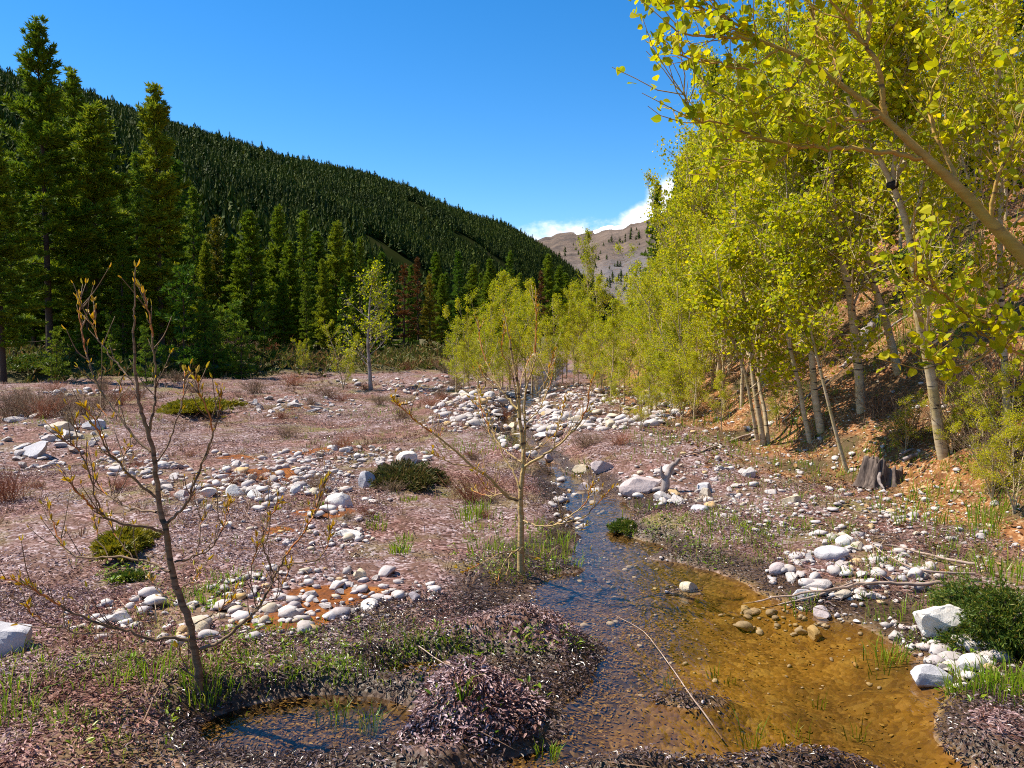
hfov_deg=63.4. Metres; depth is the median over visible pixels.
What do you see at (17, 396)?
bare shrub
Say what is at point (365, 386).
bare shrub
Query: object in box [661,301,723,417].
aspen tree
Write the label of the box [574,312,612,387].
aspen tree
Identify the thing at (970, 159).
spruce tree
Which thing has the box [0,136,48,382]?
pine tree
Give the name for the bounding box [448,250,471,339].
spruce tree
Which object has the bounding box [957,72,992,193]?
spruce tree
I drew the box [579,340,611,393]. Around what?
aspen tree
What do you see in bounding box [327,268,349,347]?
spruce tree
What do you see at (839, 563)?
rock
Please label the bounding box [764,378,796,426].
aspen tree
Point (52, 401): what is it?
bare shrub
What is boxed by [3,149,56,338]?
pine tree
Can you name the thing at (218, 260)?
pine tree
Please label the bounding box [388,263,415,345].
spruce tree
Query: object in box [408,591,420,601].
boulder
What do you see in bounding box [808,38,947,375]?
aspen tree
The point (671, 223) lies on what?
aspen tree
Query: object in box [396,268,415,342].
spruce tree
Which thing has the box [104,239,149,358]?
spruce tree
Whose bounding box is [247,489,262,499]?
boulder
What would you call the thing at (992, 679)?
grass
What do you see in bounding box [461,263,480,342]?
pine tree
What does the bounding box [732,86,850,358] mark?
aspen tree
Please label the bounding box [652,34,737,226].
aspen tree
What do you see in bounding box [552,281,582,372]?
aspen tree
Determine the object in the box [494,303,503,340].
pine tree
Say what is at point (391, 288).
spruce tree
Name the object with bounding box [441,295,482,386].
aspen tree
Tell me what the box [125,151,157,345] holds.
spruce tree
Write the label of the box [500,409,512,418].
bare shrub
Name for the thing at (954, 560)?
fallen branch
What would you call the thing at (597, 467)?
boulder
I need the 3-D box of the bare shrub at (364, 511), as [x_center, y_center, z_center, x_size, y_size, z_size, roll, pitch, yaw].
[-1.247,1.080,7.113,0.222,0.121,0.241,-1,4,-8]
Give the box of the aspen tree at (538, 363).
[509,319,555,397]
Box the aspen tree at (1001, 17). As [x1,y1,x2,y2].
[916,0,1023,442]
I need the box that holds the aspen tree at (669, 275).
[651,220,747,392]
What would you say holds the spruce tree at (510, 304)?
on the ground at (840, 680)
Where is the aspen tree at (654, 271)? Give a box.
[629,207,697,349]
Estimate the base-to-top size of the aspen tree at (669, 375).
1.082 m
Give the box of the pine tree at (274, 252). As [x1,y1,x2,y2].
[264,204,300,338]
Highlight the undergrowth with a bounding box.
[5,337,494,382]
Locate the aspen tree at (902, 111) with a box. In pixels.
[790,0,1023,459]
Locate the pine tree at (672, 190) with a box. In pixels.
[654,138,692,284]
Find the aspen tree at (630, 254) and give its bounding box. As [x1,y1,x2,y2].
[613,241,673,349]
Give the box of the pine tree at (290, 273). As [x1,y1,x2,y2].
[269,239,311,349]
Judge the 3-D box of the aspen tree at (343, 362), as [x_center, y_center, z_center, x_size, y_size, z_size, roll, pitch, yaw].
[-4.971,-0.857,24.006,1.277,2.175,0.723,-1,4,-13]
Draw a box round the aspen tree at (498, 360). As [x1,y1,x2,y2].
[487,332,510,395]
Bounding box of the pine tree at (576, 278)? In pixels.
[571,277,580,333]
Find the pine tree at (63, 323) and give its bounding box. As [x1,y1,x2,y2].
[42,245,74,340]
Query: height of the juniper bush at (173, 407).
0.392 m
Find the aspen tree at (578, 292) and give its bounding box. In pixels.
[553,267,604,371]
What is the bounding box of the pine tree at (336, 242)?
[311,220,358,350]
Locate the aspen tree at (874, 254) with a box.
[841,14,944,261]
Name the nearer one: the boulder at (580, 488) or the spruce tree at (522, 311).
the boulder at (580, 488)
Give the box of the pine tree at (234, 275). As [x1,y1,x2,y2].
[223,259,258,346]
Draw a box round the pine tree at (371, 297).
[363,259,390,340]
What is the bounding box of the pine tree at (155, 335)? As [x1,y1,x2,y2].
[143,248,179,344]
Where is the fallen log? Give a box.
[841,315,907,367]
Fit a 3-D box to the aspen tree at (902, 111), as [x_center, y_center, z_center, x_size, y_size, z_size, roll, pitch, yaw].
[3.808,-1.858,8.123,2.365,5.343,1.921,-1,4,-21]
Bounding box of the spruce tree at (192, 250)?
[172,186,212,346]
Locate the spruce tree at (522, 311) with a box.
[518,291,528,343]
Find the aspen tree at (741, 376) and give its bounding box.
[692,168,776,407]
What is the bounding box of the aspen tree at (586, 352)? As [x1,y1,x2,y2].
[565,331,608,390]
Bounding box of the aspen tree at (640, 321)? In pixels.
[635,317,710,408]
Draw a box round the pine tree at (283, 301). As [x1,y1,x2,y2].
[268,277,296,351]
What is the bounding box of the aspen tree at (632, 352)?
[602,323,638,402]
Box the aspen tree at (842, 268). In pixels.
[732,4,903,413]
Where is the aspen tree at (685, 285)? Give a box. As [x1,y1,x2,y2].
[624,242,715,411]
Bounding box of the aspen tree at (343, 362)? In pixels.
[319,318,361,388]
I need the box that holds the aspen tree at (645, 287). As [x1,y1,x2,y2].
[621,274,675,411]
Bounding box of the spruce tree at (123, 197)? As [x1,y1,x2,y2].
[103,174,148,358]
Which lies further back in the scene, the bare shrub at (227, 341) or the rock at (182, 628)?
the bare shrub at (227, 341)
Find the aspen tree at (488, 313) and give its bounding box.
[463,280,506,386]
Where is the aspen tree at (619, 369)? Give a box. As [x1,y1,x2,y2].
[601,361,635,412]
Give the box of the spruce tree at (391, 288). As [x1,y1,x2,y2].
[383,273,406,354]
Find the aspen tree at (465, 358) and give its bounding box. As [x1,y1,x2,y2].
[453,341,472,390]
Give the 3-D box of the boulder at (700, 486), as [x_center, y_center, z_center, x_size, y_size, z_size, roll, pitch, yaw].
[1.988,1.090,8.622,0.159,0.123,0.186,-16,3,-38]
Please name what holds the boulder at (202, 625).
on the ground at (840, 680)
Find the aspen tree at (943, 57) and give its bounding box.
[912,0,1005,246]
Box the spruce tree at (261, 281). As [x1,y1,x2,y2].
[254,262,268,342]
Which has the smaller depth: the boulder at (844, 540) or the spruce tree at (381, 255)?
the boulder at (844, 540)
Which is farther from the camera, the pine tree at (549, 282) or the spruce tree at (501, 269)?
the pine tree at (549, 282)
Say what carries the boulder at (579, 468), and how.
on the ground at (840, 680)
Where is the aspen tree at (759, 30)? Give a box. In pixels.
[726,3,836,330]
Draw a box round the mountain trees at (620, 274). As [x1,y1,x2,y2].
[559,219,659,300]
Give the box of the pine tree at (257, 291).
[221,209,279,344]
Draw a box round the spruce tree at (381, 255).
[364,251,399,351]
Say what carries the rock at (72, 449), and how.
on the ground at (840, 680)
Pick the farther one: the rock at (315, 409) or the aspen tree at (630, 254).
the aspen tree at (630, 254)
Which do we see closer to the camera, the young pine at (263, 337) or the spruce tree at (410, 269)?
the young pine at (263, 337)
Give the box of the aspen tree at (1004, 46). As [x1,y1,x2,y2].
[950,0,1023,219]
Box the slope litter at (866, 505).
[577,159,1023,576]
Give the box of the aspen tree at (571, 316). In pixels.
[552,303,579,375]
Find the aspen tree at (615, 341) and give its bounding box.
[587,317,626,403]
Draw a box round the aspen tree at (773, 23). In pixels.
[746,0,891,300]
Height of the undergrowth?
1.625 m
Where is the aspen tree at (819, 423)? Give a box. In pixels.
[724,52,886,433]
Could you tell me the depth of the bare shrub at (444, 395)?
18.75 m
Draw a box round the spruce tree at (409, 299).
[401,281,418,347]
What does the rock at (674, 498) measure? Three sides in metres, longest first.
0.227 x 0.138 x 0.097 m
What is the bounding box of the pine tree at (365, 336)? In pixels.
[353,276,368,338]
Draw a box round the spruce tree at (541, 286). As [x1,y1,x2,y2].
[534,270,549,349]
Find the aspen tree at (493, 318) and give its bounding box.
[480,302,509,391]
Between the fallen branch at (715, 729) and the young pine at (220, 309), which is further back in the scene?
the young pine at (220, 309)
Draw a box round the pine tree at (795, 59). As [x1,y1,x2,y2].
[785,12,809,122]
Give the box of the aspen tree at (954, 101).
[839,0,970,248]
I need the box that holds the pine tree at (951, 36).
[927,0,960,144]
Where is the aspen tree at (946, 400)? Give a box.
[917,396,972,453]
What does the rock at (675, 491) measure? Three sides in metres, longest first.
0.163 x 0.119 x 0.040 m
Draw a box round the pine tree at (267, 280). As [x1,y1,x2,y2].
[256,261,275,340]
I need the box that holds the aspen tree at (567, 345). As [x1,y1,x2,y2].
[562,322,587,382]
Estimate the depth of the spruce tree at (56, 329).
43.26 m
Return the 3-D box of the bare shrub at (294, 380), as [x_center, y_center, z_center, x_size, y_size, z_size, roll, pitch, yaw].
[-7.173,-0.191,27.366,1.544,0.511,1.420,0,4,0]
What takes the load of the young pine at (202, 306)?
on the ground at (840, 680)
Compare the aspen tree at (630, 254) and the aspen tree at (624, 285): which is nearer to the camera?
the aspen tree at (630, 254)
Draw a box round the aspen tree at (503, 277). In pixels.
[484,271,523,386]
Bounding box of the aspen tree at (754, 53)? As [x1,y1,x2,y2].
[718,50,781,329]
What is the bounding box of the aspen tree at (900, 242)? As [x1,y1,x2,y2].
[869,72,970,289]
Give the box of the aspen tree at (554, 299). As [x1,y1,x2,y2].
[537,293,575,380]
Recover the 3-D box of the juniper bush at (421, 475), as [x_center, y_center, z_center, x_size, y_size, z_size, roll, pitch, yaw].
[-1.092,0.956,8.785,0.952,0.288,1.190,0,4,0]
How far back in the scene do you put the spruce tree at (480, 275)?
73.53 m
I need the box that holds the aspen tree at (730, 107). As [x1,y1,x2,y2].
[677,88,766,375]
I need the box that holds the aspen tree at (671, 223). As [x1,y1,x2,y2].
[653,135,705,351]
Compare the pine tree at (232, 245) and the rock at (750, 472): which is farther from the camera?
the pine tree at (232, 245)
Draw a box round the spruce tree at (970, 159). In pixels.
[958,147,981,206]
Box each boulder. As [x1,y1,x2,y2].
[0,621,32,656]
[22,441,48,457]
[82,419,105,429]
[96,612,130,623]
[194,620,209,632]
[201,487,216,496]
[220,521,231,527]
[225,484,244,495]
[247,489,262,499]
[251,615,259,623]
[290,484,300,494]
[325,493,352,507]
[336,529,359,538]
[354,568,366,579]
[358,471,374,487]
[361,598,377,610]
[396,451,416,463]
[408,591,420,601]
[508,422,515,429]
[534,432,545,436]
[544,454,552,461]
[572,464,586,473]
[576,482,589,492]
[591,461,613,473]
[619,476,661,496]
[679,581,697,591]
[689,504,708,511]
[697,482,710,489]
[769,562,784,574]
[782,495,801,504]
[792,589,814,599]
[807,625,822,640]
[813,605,829,618]
[814,545,848,560]
[835,534,857,546]
[910,664,953,687]
[913,604,966,637]
[954,662,974,672]
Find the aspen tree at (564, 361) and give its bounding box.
[550,332,570,382]
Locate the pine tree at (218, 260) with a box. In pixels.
[198,215,232,343]
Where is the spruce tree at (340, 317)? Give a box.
[333,277,355,352]
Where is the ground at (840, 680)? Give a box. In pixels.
[0,134,1023,767]
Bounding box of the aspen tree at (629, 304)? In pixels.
[605,298,640,384]
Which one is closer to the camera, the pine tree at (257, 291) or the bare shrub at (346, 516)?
the bare shrub at (346, 516)
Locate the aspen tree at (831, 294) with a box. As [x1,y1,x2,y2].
[755,128,872,361]
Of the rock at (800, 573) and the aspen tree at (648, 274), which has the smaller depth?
the rock at (800, 573)
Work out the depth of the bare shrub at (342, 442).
10.57 m
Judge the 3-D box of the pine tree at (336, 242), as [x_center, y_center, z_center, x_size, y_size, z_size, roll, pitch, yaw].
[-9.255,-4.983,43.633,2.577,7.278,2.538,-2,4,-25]
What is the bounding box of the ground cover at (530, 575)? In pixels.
[16,387,1023,757]
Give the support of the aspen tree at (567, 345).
on the ground at (840, 680)
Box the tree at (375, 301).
[337,257,400,389]
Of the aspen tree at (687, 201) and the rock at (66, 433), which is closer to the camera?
the rock at (66, 433)
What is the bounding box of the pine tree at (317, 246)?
[299,230,329,349]
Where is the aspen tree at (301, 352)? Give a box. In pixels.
[290,337,311,376]
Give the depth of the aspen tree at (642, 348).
16.55 m
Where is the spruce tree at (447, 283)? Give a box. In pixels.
[442,272,459,343]
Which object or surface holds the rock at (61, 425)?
on the ground at (840, 680)
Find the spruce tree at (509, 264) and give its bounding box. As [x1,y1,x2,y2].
[505,251,518,328]
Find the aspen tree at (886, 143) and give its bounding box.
[835,126,917,288]
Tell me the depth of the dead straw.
9.92 m
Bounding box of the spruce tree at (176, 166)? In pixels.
[168,156,199,335]
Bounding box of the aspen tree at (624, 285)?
[611,275,667,362]
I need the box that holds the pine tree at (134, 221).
[126,193,144,298]
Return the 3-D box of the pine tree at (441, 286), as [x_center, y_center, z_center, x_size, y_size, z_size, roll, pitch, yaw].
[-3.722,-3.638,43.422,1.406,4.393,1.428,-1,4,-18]
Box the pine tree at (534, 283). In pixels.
[526,276,542,345]
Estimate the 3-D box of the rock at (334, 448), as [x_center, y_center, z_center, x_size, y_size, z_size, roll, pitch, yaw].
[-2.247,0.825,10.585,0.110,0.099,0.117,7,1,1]
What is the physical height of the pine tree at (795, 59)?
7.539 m
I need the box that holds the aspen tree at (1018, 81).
[1002,21,1023,199]
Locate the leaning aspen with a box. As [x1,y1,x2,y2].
[612,0,1023,397]
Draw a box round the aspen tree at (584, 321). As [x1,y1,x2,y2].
[567,291,601,376]
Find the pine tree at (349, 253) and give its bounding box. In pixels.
[333,240,363,338]
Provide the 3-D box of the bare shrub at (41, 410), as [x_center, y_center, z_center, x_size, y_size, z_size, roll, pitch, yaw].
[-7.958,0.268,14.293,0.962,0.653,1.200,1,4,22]
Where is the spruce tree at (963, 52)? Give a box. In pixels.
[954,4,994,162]
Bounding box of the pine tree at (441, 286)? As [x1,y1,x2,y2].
[428,273,452,345]
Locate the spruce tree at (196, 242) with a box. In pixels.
[187,229,202,334]
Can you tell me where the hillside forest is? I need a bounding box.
[0,66,631,331]
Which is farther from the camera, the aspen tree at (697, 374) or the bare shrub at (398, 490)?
the aspen tree at (697, 374)
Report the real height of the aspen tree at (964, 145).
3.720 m
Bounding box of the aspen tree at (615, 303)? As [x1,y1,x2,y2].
[599,296,636,392]
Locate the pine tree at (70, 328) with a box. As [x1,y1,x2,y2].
[64,264,99,340]
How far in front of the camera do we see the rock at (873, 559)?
5.90 m
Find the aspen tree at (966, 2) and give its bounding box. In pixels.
[918,0,1023,228]
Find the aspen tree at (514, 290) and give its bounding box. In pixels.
[499,269,545,374]
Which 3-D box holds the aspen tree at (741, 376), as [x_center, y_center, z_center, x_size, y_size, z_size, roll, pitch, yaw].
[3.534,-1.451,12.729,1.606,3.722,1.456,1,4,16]
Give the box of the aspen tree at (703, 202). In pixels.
[640,26,758,372]
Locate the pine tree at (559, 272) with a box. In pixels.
[543,264,570,346]
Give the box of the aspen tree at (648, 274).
[617,256,669,342]
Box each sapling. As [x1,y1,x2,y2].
[0,259,334,695]
[390,284,617,585]
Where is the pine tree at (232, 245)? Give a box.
[216,234,250,341]
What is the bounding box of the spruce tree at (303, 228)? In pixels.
[289,210,326,345]
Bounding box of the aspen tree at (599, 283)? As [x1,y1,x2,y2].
[579,274,619,377]
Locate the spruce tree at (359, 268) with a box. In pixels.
[345,237,368,354]
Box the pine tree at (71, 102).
[30,65,126,353]
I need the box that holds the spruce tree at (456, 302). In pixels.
[449,270,465,333]
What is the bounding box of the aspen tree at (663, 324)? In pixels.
[644,284,691,396]
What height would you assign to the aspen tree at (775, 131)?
4.243 m
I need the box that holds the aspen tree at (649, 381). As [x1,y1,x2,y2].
[631,365,662,416]
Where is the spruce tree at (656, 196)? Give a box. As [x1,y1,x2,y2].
[636,181,668,331]
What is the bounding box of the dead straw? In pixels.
[0,161,1023,767]
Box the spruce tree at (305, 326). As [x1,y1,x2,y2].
[292,273,315,352]
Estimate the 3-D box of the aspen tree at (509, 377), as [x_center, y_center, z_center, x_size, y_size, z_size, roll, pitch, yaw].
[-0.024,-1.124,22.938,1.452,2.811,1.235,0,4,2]
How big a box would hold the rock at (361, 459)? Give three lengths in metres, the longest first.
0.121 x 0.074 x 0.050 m
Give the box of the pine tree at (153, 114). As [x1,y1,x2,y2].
[123,81,193,358]
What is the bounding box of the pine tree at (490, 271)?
[478,258,502,348]
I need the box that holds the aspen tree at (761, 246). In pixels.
[724,144,824,384]
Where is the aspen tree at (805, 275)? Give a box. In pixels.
[754,178,909,471]
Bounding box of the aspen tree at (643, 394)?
[620,384,657,429]
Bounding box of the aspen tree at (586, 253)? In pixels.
[572,227,599,350]
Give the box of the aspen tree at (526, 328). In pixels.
[507,299,541,386]
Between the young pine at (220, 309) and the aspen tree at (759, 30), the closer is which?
the aspen tree at (759, 30)
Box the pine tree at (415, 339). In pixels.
[402,284,420,340]
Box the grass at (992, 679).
[0,211,1023,764]
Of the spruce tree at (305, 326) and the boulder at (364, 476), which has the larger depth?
the spruce tree at (305, 326)
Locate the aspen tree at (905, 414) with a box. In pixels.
[880,389,930,450]
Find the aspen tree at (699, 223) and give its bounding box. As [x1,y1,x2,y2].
[687,210,781,411]
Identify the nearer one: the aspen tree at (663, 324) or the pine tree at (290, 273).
the aspen tree at (663, 324)
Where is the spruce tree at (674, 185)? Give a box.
[661,160,681,273]
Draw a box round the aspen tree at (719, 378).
[702,370,731,430]
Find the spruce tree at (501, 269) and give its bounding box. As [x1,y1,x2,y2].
[499,267,507,346]
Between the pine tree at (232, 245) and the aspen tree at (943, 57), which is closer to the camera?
the aspen tree at (943, 57)
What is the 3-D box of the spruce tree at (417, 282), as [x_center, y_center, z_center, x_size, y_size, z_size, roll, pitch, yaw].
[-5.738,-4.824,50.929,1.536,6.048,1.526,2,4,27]
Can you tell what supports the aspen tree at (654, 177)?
on the ground at (840, 680)
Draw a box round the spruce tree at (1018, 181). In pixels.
[993,102,1023,191]
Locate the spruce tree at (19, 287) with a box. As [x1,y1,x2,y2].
[0,192,36,358]
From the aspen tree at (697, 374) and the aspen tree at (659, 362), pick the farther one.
the aspen tree at (659, 362)
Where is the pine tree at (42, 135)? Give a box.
[0,14,103,353]
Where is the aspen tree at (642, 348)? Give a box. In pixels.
[625,332,672,409]
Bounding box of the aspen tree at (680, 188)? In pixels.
[660,29,786,372]
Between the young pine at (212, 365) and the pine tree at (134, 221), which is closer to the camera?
the young pine at (212, 365)
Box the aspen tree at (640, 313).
[614,297,661,404]
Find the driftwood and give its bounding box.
[651,458,680,492]
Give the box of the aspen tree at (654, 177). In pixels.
[641,168,697,345]
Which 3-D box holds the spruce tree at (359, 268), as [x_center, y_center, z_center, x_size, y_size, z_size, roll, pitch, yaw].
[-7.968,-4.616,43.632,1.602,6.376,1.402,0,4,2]
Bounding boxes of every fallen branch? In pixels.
[142,652,178,722]
[418,646,490,666]
[617,616,722,738]
[680,431,753,456]
[743,580,947,603]
[778,582,852,604]
[782,379,829,421]
[870,543,976,564]
[870,544,974,574]
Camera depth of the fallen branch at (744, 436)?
10.73 m
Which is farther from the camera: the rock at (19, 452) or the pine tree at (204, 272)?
the pine tree at (204, 272)
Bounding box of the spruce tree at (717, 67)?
[695,55,723,234]
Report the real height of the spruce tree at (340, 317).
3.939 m
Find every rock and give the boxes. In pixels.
[1,436,12,440]
[4,416,27,422]
[11,455,21,459]
[13,443,30,449]
[14,449,24,455]
[18,462,26,467]
[41,434,50,440]
[45,434,63,441]
[46,421,73,432]
[54,442,67,446]
[59,429,73,439]
[69,447,78,451]
[71,431,84,438]
[88,440,96,444]
[160,481,173,485]
[161,484,172,490]
[169,473,178,478]
[170,464,183,468]
[175,490,188,499]
[176,625,187,632]
[231,460,239,466]
[248,474,257,479]
[287,402,300,407]
[303,590,317,596]
[306,408,320,411]
[308,405,323,408]
[319,602,331,608]
[331,445,340,450]
[335,588,343,593]
[357,458,366,461]
[371,575,379,580]
[545,408,551,415]
[653,491,670,500]
[662,464,674,474]
[668,488,679,494]
[671,494,684,503]
[698,487,712,496]
[741,467,755,477]
[785,572,796,583]
[796,570,804,576]
[801,579,831,588]
[805,551,812,559]
[826,589,851,597]
[834,560,843,566]
[851,313,881,349]
[851,588,866,596]
[856,570,868,576]
[863,578,876,588]
[865,593,875,598]
[870,556,880,564]
[936,663,948,670]
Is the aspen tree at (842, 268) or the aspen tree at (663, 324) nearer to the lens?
the aspen tree at (842, 268)
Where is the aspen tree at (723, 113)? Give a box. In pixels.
[696,54,758,336]
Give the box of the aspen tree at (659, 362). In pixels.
[651,334,720,416]
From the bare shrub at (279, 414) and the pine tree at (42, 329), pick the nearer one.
the bare shrub at (279, 414)
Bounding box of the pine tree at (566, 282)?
[556,272,575,336]
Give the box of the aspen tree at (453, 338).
[442,316,467,392]
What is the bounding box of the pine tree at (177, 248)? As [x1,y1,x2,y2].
[145,199,202,346]
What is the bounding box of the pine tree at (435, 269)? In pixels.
[421,252,451,342]
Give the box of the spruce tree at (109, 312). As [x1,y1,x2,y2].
[97,152,140,350]
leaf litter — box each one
[0,196,1023,767]
[0,373,1023,767]
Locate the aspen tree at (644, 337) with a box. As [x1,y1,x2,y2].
[621,311,660,385]
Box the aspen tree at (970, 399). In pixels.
[935,370,1006,446]
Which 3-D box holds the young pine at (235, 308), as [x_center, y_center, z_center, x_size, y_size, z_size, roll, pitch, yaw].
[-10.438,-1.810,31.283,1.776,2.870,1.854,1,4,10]
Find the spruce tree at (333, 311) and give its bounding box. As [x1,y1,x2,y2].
[327,295,339,350]
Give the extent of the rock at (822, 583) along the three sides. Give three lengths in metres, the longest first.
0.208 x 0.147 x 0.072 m
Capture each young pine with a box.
[38,329,72,381]
[92,314,126,375]
[128,326,158,384]
[143,262,223,378]
[178,299,231,376]
[200,319,230,378]
[202,303,244,373]
[217,298,259,369]
[217,319,260,378]
[246,299,287,370]
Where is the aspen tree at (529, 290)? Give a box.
[505,278,547,390]
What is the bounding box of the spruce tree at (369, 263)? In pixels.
[357,258,383,354]
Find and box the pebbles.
[0,352,1023,712]
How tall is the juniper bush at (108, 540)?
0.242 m
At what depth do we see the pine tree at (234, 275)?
37.65 m
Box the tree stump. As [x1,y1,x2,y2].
[851,448,921,489]
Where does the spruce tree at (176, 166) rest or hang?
on the ground at (840, 680)
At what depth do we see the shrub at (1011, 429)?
7.08 m
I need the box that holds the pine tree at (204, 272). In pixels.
[185,239,219,342]
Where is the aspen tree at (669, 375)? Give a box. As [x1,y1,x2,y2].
[654,361,688,415]
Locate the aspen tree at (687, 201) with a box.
[651,177,748,388]
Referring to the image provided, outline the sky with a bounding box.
[0,0,1022,239]
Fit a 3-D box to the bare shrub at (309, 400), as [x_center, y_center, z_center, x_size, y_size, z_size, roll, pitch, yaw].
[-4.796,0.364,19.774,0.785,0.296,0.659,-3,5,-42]
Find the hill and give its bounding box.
[3,93,620,343]
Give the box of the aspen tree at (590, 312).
[582,273,646,372]
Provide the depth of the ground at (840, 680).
5.75 m
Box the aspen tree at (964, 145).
[923,24,996,212]
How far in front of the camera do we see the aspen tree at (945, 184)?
14.09 m
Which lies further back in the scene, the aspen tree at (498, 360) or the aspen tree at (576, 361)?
the aspen tree at (576, 361)
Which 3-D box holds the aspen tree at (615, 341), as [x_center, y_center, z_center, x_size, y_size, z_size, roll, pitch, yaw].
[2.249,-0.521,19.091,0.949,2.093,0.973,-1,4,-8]
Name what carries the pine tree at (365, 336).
on the ground at (840, 680)
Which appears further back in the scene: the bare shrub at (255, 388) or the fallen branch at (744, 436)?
the bare shrub at (255, 388)
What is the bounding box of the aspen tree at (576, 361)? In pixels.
[570,356,586,382]
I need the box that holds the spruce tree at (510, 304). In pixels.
[506,289,514,347]
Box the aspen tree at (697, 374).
[670,351,708,420]
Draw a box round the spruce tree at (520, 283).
[515,272,529,340]
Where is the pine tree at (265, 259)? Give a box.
[254,253,270,318]
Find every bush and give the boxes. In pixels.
[6,349,87,372]
[88,521,161,561]
[105,567,154,585]
[151,395,247,414]
[367,457,450,493]
[606,516,638,535]
[866,232,982,281]
[926,570,1023,662]
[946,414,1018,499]
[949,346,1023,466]
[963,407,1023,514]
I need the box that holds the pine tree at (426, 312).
[417,273,446,351]
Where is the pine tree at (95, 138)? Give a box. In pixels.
[32,99,156,362]
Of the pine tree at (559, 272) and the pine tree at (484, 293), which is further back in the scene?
the pine tree at (559, 272)
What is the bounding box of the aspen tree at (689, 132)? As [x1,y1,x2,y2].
[655,101,722,357]
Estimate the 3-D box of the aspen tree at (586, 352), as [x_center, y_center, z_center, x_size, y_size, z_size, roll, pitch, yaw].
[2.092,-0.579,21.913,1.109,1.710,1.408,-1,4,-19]
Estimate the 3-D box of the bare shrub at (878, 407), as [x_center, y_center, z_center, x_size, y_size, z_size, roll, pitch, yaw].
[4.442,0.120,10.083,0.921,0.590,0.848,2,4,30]
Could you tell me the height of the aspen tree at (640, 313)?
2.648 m
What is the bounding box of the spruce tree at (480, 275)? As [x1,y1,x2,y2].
[474,272,483,334]
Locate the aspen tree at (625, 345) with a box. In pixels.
[611,338,668,412]
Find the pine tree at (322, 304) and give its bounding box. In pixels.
[309,258,337,350]
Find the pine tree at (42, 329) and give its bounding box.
[8,165,67,347]
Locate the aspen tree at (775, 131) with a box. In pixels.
[721,109,855,442]
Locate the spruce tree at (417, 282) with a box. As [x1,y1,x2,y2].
[410,256,423,344]
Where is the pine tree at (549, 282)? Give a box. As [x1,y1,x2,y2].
[535,253,560,341]
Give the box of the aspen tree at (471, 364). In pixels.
[458,320,497,385]
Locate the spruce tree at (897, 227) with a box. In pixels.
[876,144,902,245]
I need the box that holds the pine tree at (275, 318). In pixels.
[268,284,286,346]
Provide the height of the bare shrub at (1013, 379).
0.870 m
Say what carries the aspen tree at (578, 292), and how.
on the ground at (840, 680)
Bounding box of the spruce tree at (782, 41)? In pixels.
[767,27,791,119]
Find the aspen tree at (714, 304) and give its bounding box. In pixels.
[676,123,859,445]
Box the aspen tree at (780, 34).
[757,3,874,304]
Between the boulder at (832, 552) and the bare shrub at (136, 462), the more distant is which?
the bare shrub at (136, 462)
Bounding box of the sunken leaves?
[199,385,952,767]
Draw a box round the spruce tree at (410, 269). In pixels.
[401,264,425,344]
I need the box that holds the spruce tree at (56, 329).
[36,197,101,347]
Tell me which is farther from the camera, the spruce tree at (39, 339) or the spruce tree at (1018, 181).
the spruce tree at (39, 339)
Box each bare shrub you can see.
[0,383,37,407]
[0,384,71,417]
[0,390,34,419]
[0,453,47,505]
[5,382,82,418]
[27,480,47,488]
[30,383,84,410]
[32,380,70,390]
[32,388,96,416]
[50,407,84,422]
[54,391,105,414]
[82,389,124,409]
[87,380,116,390]
[92,375,114,386]
[92,381,148,405]
[102,476,144,489]
[122,379,152,397]
[126,456,148,466]
[152,504,173,514]
[157,369,203,381]
[162,488,209,501]
[174,377,211,391]
[181,450,198,457]
[216,472,245,483]
[223,334,255,355]
[238,374,274,393]
[244,469,269,479]
[255,337,300,349]
[265,409,297,419]
[273,422,301,437]
[277,371,313,385]
[290,466,347,487]
[302,384,349,397]
[302,395,321,405]
[327,430,355,449]
[328,393,356,402]
[337,509,354,519]
[353,382,369,389]
[355,503,378,516]
[363,390,387,405]
[375,477,412,492]
[384,405,422,418]
[394,358,416,370]
[418,388,450,407]
[429,385,451,398]
[432,358,450,372]
[437,374,474,388]
[437,393,452,399]
[437,457,513,503]
[460,448,484,456]
[462,450,484,459]
[474,507,494,518]
[477,494,502,502]
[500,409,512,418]
[561,427,606,447]
[601,425,636,444]
[842,373,912,417]
[864,396,931,446]
[893,380,1017,448]
[896,343,997,399]
[920,343,1023,418]
[942,414,1023,470]
[956,336,1023,409]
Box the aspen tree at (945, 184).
[901,109,971,241]
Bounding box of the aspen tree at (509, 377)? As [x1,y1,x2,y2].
[492,295,536,390]
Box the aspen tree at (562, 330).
[512,293,571,389]
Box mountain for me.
[537,207,667,309]
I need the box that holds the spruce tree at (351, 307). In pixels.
[345,285,361,351]
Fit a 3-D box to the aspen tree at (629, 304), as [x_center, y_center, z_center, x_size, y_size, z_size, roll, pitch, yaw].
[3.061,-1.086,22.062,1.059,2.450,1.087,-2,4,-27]
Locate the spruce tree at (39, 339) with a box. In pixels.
[25,231,42,345]
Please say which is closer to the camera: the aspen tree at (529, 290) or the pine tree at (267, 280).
the aspen tree at (529, 290)
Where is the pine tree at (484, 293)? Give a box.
[472,281,496,343]
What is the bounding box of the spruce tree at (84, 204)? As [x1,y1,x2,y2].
[55,198,121,358]
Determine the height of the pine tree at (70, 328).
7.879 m
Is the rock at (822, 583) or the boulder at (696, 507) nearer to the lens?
the rock at (822, 583)

